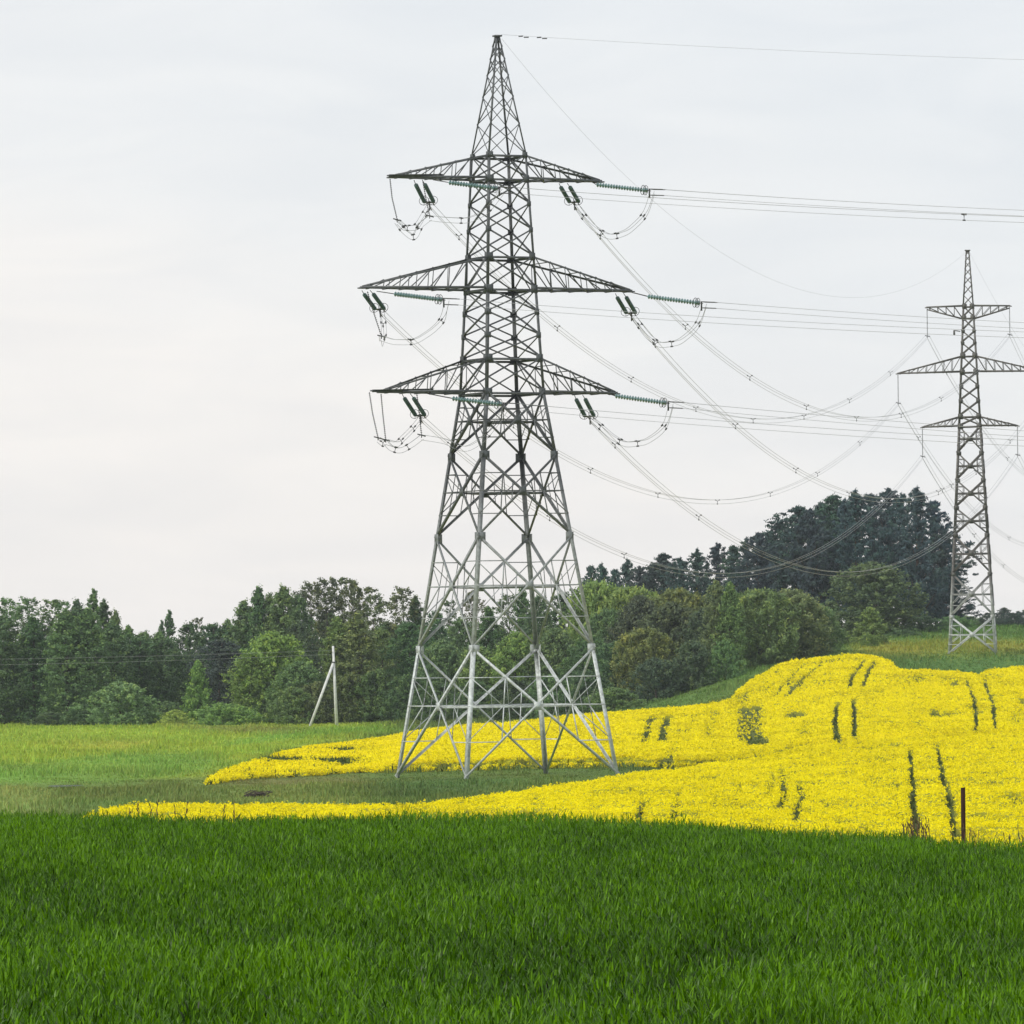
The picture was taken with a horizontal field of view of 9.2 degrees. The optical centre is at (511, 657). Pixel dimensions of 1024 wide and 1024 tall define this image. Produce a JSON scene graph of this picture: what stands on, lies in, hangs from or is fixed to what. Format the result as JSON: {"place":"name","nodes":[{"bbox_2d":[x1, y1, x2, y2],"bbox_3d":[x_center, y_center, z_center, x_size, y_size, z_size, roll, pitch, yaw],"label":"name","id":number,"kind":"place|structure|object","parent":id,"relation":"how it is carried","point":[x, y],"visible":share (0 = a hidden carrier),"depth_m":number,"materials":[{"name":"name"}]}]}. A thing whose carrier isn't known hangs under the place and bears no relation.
{"place":"outdoors","nodes":[
{"label":"outdoors","id":0,"kind":"place"},
{"bbox_2d":[0,623,1023,1023],"bbox_3d":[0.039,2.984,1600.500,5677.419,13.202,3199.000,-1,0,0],"label":"ground","id":1,"kind":"structure","parent":0,"point":[454,775],"depth_m":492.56,"materials":[{"name":"green plant"}]},
{"bbox_2d":[0,613,51,724],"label":"tree","id":2,"kind":"object","parent":1,"relation":"on","point":[7,700],"visible":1,"depth_m":836.46,"materials":[{"name":"green plant"}]},
{"bbox_2d":[7,596,52,666],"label":"tree","id":3,"kind":"object","parent":1,"relation":"on","point":[25,600],"visible":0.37,"depth_m":865.66,"materials":[{"name":"green plant"}]},
{"bbox_2d":[0,614,60,723],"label":"tree","id":4,"kind":"object","parent":1,"relation":"on","point":[33,627],"visible":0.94,"depth_m":837.08,"materials":[{"name":"green plant"}]},
{"bbox_2d":[36,608,95,723],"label":"tree","id":5,"kind":"object","parent":1,"relation":"on","point":[66,650],"visible":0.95,"depth_m":830.79,"materials":[{"name":"green plant"}]},
{"bbox_2d":[54,605,127,720],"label":"tree","id":6,"kind":"object","parent":1,"relation":"on","point":[86,619],"visible":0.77,"depth_m":832.99,"materials":[{"name":"green plant"}]},
{"bbox_2d":[69,681,164,725],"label":"bush","id":7,"kind":"object","parent":1,"relation":"on","point":[116,694],"visible":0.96,"depth_m":816.72,"materials":[{"name":"green plant"}]},
{"bbox_2d":[94,619,142,719],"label":"tree","id":8,"kind":"object","parent":1,"relation":"on","point":[118,640],"visible":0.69,"depth_m":839.00,"materials":[{"name":"green plant"}]},
{"bbox_2d":[107,636,178,720],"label":"tree","id":9,"kind":"object","parent":1,"relation":"on","point":[136,650],"visible":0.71,"depth_m":840.81,"materials":[{"name":"green plant"}]},
{"bbox_2d":[140,637,191,710],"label":"tree","id":10,"kind":"object","parent":1,"relation":"on","point":[173,686],"visible":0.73,"depth_m":841.13,"materials":[{"name":"green plant"}]},
{"bbox_2d":[170,620,205,719],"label":"tree","id":11,"kind":"object","parent":1,"relation":"on","point":[197,639],"visible":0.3,"depth_m":859.28,"materials":[{"name":"green plant"}]},
{"bbox_2d":[179,659,215,722],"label":"tree","id":12,"kind":"object","parent":1,"relation":"on","point":[192,697],"visible":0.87,"depth_m":825.28,"materials":[{"name":"green plant"}]},
{"bbox_2d":[180,638,241,720],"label":"tree","id":13,"kind":"object","parent":1,"relation":"on","point":[218,653],"visible":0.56,"depth_m":841.04,"materials":[{"name":"green plant"}]},
{"bbox_2d":[193,701,246,725],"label":"bush","id":14,"kind":"object","parent":1,"relation":"on","point":[222,708],"visible":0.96,"depth_m":805.05,"materials":[{"name":"green plant"}]},
{"bbox_2d":[222,599,253,706],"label":"tree","id":15,"kind":"object","parent":1,"relation":"on","point":[243,610],"visible":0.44,"depth_m":859.28,"materials":[{"name":"green plant"}]},
{"bbox_2d":[219,654,271,717],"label":"tree","id":16,"kind":"object","parent":1,"relation":"on","point":[239,698],"visible":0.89,"depth_m":819.12,"materials":[{"name":"green plant"}]},
{"bbox_2d":[237,583,269,697],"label":"tree","id":17,"kind":"object","parent":1,"relation":"on","point":[258,599],"visible":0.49,"depth_m":857.30,"materials":[{"name":"green plant"}]},
{"bbox_2d":[231,630,313,721],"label":"tree","id":18,"kind":"object","parent":1,"relation":"on","point":[273,642],"visible":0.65,"depth_m":819.88,"materials":[{"name":"green plant"}]},
{"bbox_2d":[262,583,303,682],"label":"tree","id":19,"kind":"object","parent":1,"relation":"on","point":[283,598],"visible":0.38,"depth_m":855.26,"materials":[{"name":"green plant"}]},
{"bbox_2d":[257,686,323,724],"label":"bush","id":20,"kind":"object","parent":1,"relation":"on","point":[292,694],"visible":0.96,"depth_m":804.81,"materials":[{"name":"green plant"}]},
{"bbox_2d":[262,660,337,723],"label":"tree","id":21,"kind":"object","parent":1,"relation":"on","point":[287,676],"visible":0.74,"depth_m":812.74,"materials":[{"name":"green plant"}]},
{"bbox_2d":[281,619,327,684],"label":"tree","id":22,"kind":"object","parent":1,"relation":"on","point":[299,627],"visible":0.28,"depth_m":850.50,"materials":[{"name":"green plant"}]},
{"bbox_2d":[291,593,323,676],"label":"tree","id":23,"kind":"object","parent":1,"relation":"on","point":[300,602],"visible":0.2,"depth_m":861.91,"materials":[{"name":"green plant"}]},
{"bbox_2d":[288,580,331,662],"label":"tree","id":24,"kind":"object","parent":1,"relation":"on","point":[305,594],"visible":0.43,"depth_m":871.69,"materials":[{"name":"green plant"}]},
{"bbox_2d":[293,681,346,723],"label":"bush","id":25,"kind":"object","parent":1,"relation":"on","point":[315,692],"visible":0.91,"depth_m":806.63,"materials":[{"name":"green plant"}]},
{"bbox_2d":[305,577,347,679],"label":"tree","id":26,"kind":"object","parent":1,"relation":"on","point":[324,583],"visible":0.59,"depth_m":873.74,"materials":[{"name":"green plant"}]},
{"bbox_2d":[317,615,361,709],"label":"tree","id":27,"kind":"object","parent":1,"relation":"on","point":[337,628],"visible":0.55,"depth_m":825.46,"materials":[{"name":"green plant"}]},
{"bbox_2d":[316,672,378,722],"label":"bush","id":28,"kind":"object","parent":1,"relation":"on","point":[348,679],"visible":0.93,"depth_m":804.51,"materials":[{"name":"green plant"}]},
{"bbox_2d":[324,611,396,712],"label":"tree","id":29,"kind":"object","parent":1,"relation":"on","point":[359,632],"visible":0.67,"depth_m":823.14,"materials":[{"name":"green plant"}]},
{"bbox_2d":[345,668,405,721],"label":"bush","id":30,"kind":"object","parent":1,"relation":"on","point":[372,681],"visible":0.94,"depth_m":802.61,"materials":[{"name":"green plant"}]},
{"bbox_2d":[352,627,402,701],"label":"tree","id":31,"kind":"object","parent":1,"relation":"on","point":[381,634],"visible":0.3,"depth_m":833.62,"materials":[{"name":"green plant"}]},
{"bbox_2d":[374,586,427,669],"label":"tree","id":32,"kind":"object","parent":1,"relation":"on","point":[397,598],"visible":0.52,"depth_m":855.63,"materials":[{"name":"green plant"}]},
{"bbox_2d":[377,674,433,721],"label":"bush","id":33,"kind":"object","parent":1,"relation":"on","point":[404,682],"visible":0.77,"depth_m":798.95,"materials":[{"name":"green plant"}]},
{"bbox_2d":[372,619,441,707],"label":"tree","id":34,"kind":"object","parent":1,"relation":"on","point":[407,631],"visible":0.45,"depth_m":828.98,"materials":[{"name":"green plant"}]},
{"bbox_2d":[404,681,467,721],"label":"bush","id":35,"kind":"object","parent":1,"relation":"on","point":[438,686],"visible":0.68,"depth_m":781.10,"materials":[{"name":"green plant"}]},
{"bbox_2d":[412,639,478,715],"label":"tree","id":36,"kind":"object","parent":1,"relation":"on","point":[436,651],"visible":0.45,"depth_m":804.86,"materials":[{"name":"green plant"}]},
{"bbox_2d":[434,617,482,688],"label":"tree","id":37,"kind":"object","parent":1,"relation":"on","point":[462,637],"visible":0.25,"depth_m":841.30,"materials":[{"name":"green plant"}]},
{"bbox_2d":[443,679,496,718],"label":"bush","id":38,"kind":"object","parent":1,"relation":"on","point":[479,691],"visible":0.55,"depth_m":777.02,"materials":[{"name":"green plant"}]},
{"bbox_2d":[449,646,506,714],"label":"tree","id":39,"kind":"object","parent":1,"relation":"on","point":[479,667],"visible":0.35,"depth_m":802.63,"materials":[{"name":"green plant"}]},
{"bbox_2d":[467,605,505,675],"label":"tree","id":40,"kind":"object","parent":1,"relation":"on","point":[489,639],"visible":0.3,"depth_m":849.45,"materials":[{"name":"green plant"}]},
{"bbox_2d":[357,35,634,778],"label":"power pylon","id":41,"kind":"object","parent":1,"relation":"on","point":[486,422],"visible":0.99,"depth_m":479.37,"materials":[{"name":"metal"}]},
{"bbox_2d":[362,290,387,316],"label":"insulator set","id":42,"kind":"object","parent":41,"relation":"attached to","point":[377,300],"visible":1,"depth_m":477.79,"materials":[{"name":"green glass"}]},
{"bbox_2d":[381,313,899,503],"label":"conductor bundle","id":43,"kind":"object","parent":42,"relation":"attached to","point":[631,484],"visible":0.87,"depth_m":601.10,"materials":[{"name":"metal"}]},
{"bbox_2d":[402,393,428,423],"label":"insulator set","id":44,"kind":"object","parent":41,"relation":"attached to","point":[410,407],"visible":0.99,"depth_m":479.04,"materials":[{"name":"green glass"}]},
{"bbox_2d":[423,420,922,577],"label":"conductor bundle","id":45,"kind":"object","parent":44,"relation":"attached to","point":[664,565],"visible":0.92,"depth_m":599.80,"materials":[{"name":"metal"}]},
{"bbox_2d":[414,180,437,210],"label":"insulator set","id":46,"kind":"object","parent":41,"relation":"attached to","point":[421,195],"visible":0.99,"depth_m":479.56,"materials":[{"name":"green glass"}]},
{"bbox_2d":[430,206,928,422],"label":"conductor bundle","id":47,"kind":"object","parent":46,"relation":"attached to","point":[456,235],"visible":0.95,"depth_m":590.82,"materials":[{"name":"metal"}]},
{"bbox_2d":[559,183,582,209],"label":"insulator set","id":48,"kind":"object","parent":41,"relation":"attached to","point":[573,193],"visible":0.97,"depth_m":484.76,"materials":[{"name":"green glass"}]},
{"bbox_2d":[577,206,1011,420],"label":"conductor bundle","id":49,"kind":"object","parent":48,"relation":"attached to","point":[600,238],"visible":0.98,"depth_m":574.98,"materials":[{"name":"metal"}]},
{"bbox_2d":[574,395,597,424],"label":"insulator set","id":50,"kind":"object","parent":41,"relation":"hanging from","point":[588,405],"visible":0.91,"depth_m":485.12,"materials":[{"name":"green glass"}]},
{"bbox_2d":[591,421,1017,575],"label":"conductor bundle","id":51,"kind":"object","parent":50,"relation":"attached to","point":[769,554],"visible":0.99,"depth_m":577.55,"materials":[{"name":"metal"}]},
{"bbox_2d":[615,293,639,320],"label":"insulator set","id":52,"kind":"object","parent":41,"relation":"hanging from","point":[630,304],"visible":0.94,"depth_m":486.57,"materials":[{"name":"green glass"}]},
{"bbox_2d":[634,317,1023,502],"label":"conductor bundle","id":53,"kind":"object","parent":52,"relation":"attached to","point":[782,458],"visible":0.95,"depth_m":566.41,"materials":[{"name":"metal"}]},
{"bbox_2d":[485,677,535,719],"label":"bush","id":54,"kind":"object","parent":1,"relation":"on","point":[512,690],"visible":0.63,"depth_m":770.86,"materials":[{"name":"green plant"}]},
{"bbox_2d":[0,803,1023,1023],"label":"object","id":55,"kind":"object","parent":1,"relation":"on","point":[337,919],"visible":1,"depth_m":54.10,"materials":[{"name":"green plant"}]},
{"bbox_2d":[485,631,548,712],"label":"tree","id":56,"kind":"object","parent":1,"relation":"on","point":[516,644],"visible":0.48,"depth_m":798.56,"materials":[{"name":"green plant"}]},
{"bbox_2d":[522,674,570,718],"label":"bush","id":57,"kind":"object","parent":1,"relation":"on","point":[550,683],"visible":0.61,"depth_m":766.97,"materials":[{"name":"green plant"}]},
{"bbox_2d":[516,627,585,710],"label":"tree","id":58,"kind":"object","parent":1,"relation":"on","point":[555,640],"visible":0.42,"depth_m":794.60,"materials":[{"name":"green plant"}]},
{"bbox_2d":[84,728,1023,853],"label":"rapeseed","id":59,"kind":"object","parent":1,"relation":"on","point":[890,783],"visible":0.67,"depth_m":360.46,"materials":[{"name":"yellow plant"}]},
{"bbox_2d":[529,591,582,665],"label":"tree","id":60,"kind":"object","parent":1,"relation":"on","point":[553,613],"visible":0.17,"depth_m":841.37,"materials":[{"name":"green plant"}]},
{"bbox_2d":[129,799,1023,848],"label":"weeds","id":61,"kind":"object","parent":1,"relation":"on","point":[918,828],"visible":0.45,"depth_m":97.32,"materials":[{"name":"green plant"}]},
{"bbox_2d":[554,669,614,713],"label":"bush","id":62,"kind":"object","parent":1,"relation":"on","point":[573,683],"visible":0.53,"depth_m":763.16,"materials":[{"name":"green plant"}]},
{"bbox_2d":[556,636,614,700],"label":"tree","id":63,"kind":"object","parent":1,"relation":"on","point":[581,651],"visible":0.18,"depth_m":788.89,"materials":[{"name":"green plant"}]},
{"bbox_2d":[555,578,622,671],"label":"tree","id":64,"kind":"object","parent":1,"relation":"on","point":[595,591],"visible":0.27,"depth_m":819.99,"materials":[{"name":"green plant"}]},
{"bbox_2d":[578,607,631,676],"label":"tree","id":65,"kind":"object","parent":1,"relation":"on","point":[599,622],"visible":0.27,"depth_m":804.68,"materials":[{"name":"green plant"}]},
{"bbox_2d":[204,652,1023,784],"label":"rapeseed","id":66,"kind":"object","parent":1,"relation":"on","point":[782,706],"visible":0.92,"depth_m":596.37,"materials":[{"name":"yellow plant"}]},
{"bbox_2d":[585,640,643,702],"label":"tree","id":67,"kind":"object","parent":1,"relation":"on","point":[605,662],"visible":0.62,"depth_m":776.75,"materials":[{"name":"green plant"}]},
{"bbox_2d":[577,686,656,712],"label":"bush","id":68,"kind":"object","parent":1,"relation":"on","point":[609,692],"visible":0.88,"depth_m":751.01,"materials":[{"name":"green plant"}]},
{"bbox_2d":[583,583,658,638],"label":"tree","id":69,"kind":"object","parent":1,"relation":"on","point":[619,598],"visible":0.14,"depth_m":818.40,"materials":[{"name":"green plant"}]},
{"bbox_2d":[603,594,672,683],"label":"tree","id":70,"kind":"object","parent":1,"relation":"on","point":[628,617],"visible":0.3,"depth_m":798.86,"materials":[{"name":"green plant"}]},
{"bbox_2d":[609,627,680,701],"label":"tree","id":71,"kind":"object","parent":1,"relation":"on","point":[654,642],"visible":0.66,"depth_m":772.36,"materials":[{"name":"green plant"}]},
{"bbox_2d":[619,657,687,701],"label":"bush","id":72,"kind":"object","parent":1,"relation":"on","point":[656,666],"visible":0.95,"depth_m":761.14,"materials":[{"name":"green plant"}]},
{"bbox_2d":[628,552,693,594],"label":"pine tree","id":73,"kind":"object","parent":1,"relation":"on","point":[662,558],"visible":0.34,"depth_m":938.10,"materials":[{"name":"green plant"}]},
{"bbox_2d":[636,601,707,683],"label":"tree","id":74,"kind":"object","parent":1,"relation":"on","point":[670,617],"visible":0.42,"depth_m":788.46,"materials":[{"name":"green plant"}]},
{"bbox_2d":[645,586,711,667],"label":"tree","id":75,"kind":"object","parent":1,"relation":"on","point":[688,598],"visible":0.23,"depth_m":804.16,"materials":[{"name":"green plant"}]},
{"bbox_2d":[659,640,727,692],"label":"bush","id":76,"kind":"object","parent":1,"relation":"on","point":[695,655],"visible":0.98,"depth_m":762.84,"materials":[{"name":"green plant"}]},
{"bbox_2d":[679,548,712,635],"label":"pine tree","id":77,"kind":"object","parent":1,"relation":"on","point":[697,563],"visible":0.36,"depth_m":914.54,"materials":[{"name":"green plant"}]},
{"bbox_2d":[676,607,721,678],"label":"tree","id":78,"kind":"object","parent":1,"relation":"on","point":[696,619],"visible":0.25,"depth_m":784.91,"materials":[{"name":"green plant"}]},
{"bbox_2d":[692,542,736,633],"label":"pine tree","id":79,"kind":"object","parent":1,"relation":"on","point":[715,555],"visible":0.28,"depth_m":950.48,"materials":[{"name":"green plant"}]},
{"bbox_2d":[697,578,735,679],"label":"tree","id":80,"kind":"object","parent":1,"relation":"on","point":[716,588],"visible":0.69,"depth_m":775.52,"materials":[{"name":"green plant"}]},
{"bbox_2d":[703,638,747,682],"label":"bush","id":81,"kind":"object","parent":1,"relation":"on","point":[727,648],"visible":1,"depth_m":763.02,"materials":[{"name":"green plant"}]},
{"bbox_2d":[708,581,751,673],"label":"tree","id":82,"kind":"object","parent":1,"relation":"on","point":[730,599],"visible":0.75,"depth_m":773.49,"materials":[{"name":"green plant"}]},
{"bbox_2d":[724,536,760,609],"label":"pine tree","id":83,"kind":"object","parent":1,"relation":"on","point":[742,563],"visible":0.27,"depth_m":926.21,"materials":[{"name":"green plant"}]},
{"bbox_2d":[731,532,780,600],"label":"pine tree","id":84,"kind":"object","parent":1,"relation":"on","point":[758,538],"visible":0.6,"depth_m":914.45,"materials":[{"name":"green plant"}]},
{"bbox_2d":[730,587,805,667],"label":"tree","id":85,"kind":"object","parent":1,"relation":"on","point":[771,603],"visible":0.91,"depth_m":777.71,"materials":[{"name":"green plant"}]},
{"bbox_2d":[747,588,838,659],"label":"tree","id":86,"kind":"object","parent":1,"relation":"on","point":[809,620],"visible":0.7,"depth_m":783.81,"materials":[{"name":"green plant"}]},
{"bbox_2d":[760,505,849,593],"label":"pine tree","id":87,"kind":"object","parent":1,"relation":"on","point":[783,575],"visible":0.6,"depth_m":926.44,"materials":[{"name":"green plant"}]},
{"bbox_2d":[773,508,840,602],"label":"pine tree","id":88,"kind":"object","parent":1,"relation":"on","point":[812,535],"visible":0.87,"depth_m":914.50,"materials":[{"name":"green plant"}]},
{"bbox_2d":[791,603,847,654],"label":"tree","id":89,"kind":"object","parent":1,"relation":"on","point":[837,632],"visible":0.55,"depth_m":790.79,"materials":[{"name":"green plant"}]},
{"bbox_2d":[793,493,863,621],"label":"pine tree","id":90,"kind":"object","parent":1,"relation":"on","point":[832,501],"visible":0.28,"depth_m":937.78,"materials":[{"name":"green plant"}]},
{"bbox_2d":[816,497,875,621],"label":"pine tree","id":91,"kind":"object","parent":1,"relation":"on","point":[842,507],"visible":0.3,"depth_m":926.62,"materials":[{"name":"green plant"}]},
{"bbox_2d":[816,487,890,615],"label":"pine tree","id":92,"kind":"object","parent":1,"relation":"on","point":[854,507],"visible":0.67,"depth_m":914.42,"materials":[{"name":"green plant"}]},
{"bbox_2d":[850,606,893,642],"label":"tree","id":93,"kind":"object","parent":1,"relation":"on","point":[870,617],"visible":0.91,"depth_m":821.36,"materials":[{"name":"green plant"}]},
{"bbox_2d":[821,561,930,634],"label":"tree","id":94,"kind":"object","parent":1,"relation":"on","point":[889,581],"visible":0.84,"depth_m":870.16,"materials":[{"name":"green plant"}]},
{"bbox_2d":[867,487,918,589],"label":"pine tree","id":95,"kind":"object","parent":1,"relation":"on","point":[887,493],"visible":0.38,"depth_m":938.25,"materials":[{"name":"green plant"}]},
{"bbox_2d":[871,493,934,621],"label":"pine tree","id":96,"kind":"object","parent":1,"relation":"on","point":[898,506],"visible":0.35,"depth_m":926.55,"materials":[{"name":"green plant"}]},
{"bbox_2d":[884,485,957,623],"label":"pine tree","id":97,"kind":"object","parent":1,"relation":"on","point":[916,567],"visible":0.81,"depth_m":914.59,"materials":[{"name":"green plant"}]},
{"bbox_2d":[907,500,974,624],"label":"pine tree","id":98,"kind":"object","parent":1,"relation":"on","point":[939,516],"visible":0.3,"depth_m":950.67,"materials":[{"name":"green plant"}]},
{"bbox_2d":[923,530,983,619],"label":"pine tree","id":99,"kind":"object","parent":1,"relation":"on","point":[941,560],"visible":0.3,"depth_m":938.53,"materials":[{"name":"green plant"}]},
{"bbox_2d":[928,563,982,624],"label":"pine tree","id":100,"kind":"object","parent":1,"relation":"on","point":[947,575],"visible":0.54,"depth_m":926.17,"materials":[{"name":"green plant"}]},
{"bbox_2d":[897,250,1023,654],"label":"power pylon","id":101,"kind":"object","parent":1,"relation":"on","point":[961,371],"visible":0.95,"depth_m":788.91,"materials":[{"name":"metal"}]},
{"bbox_2d":[0,0,1023,672],"label":"sky","id":102,"kind":"structure","parent":0,"point":[196,205],"materials":[{"name":"white"}]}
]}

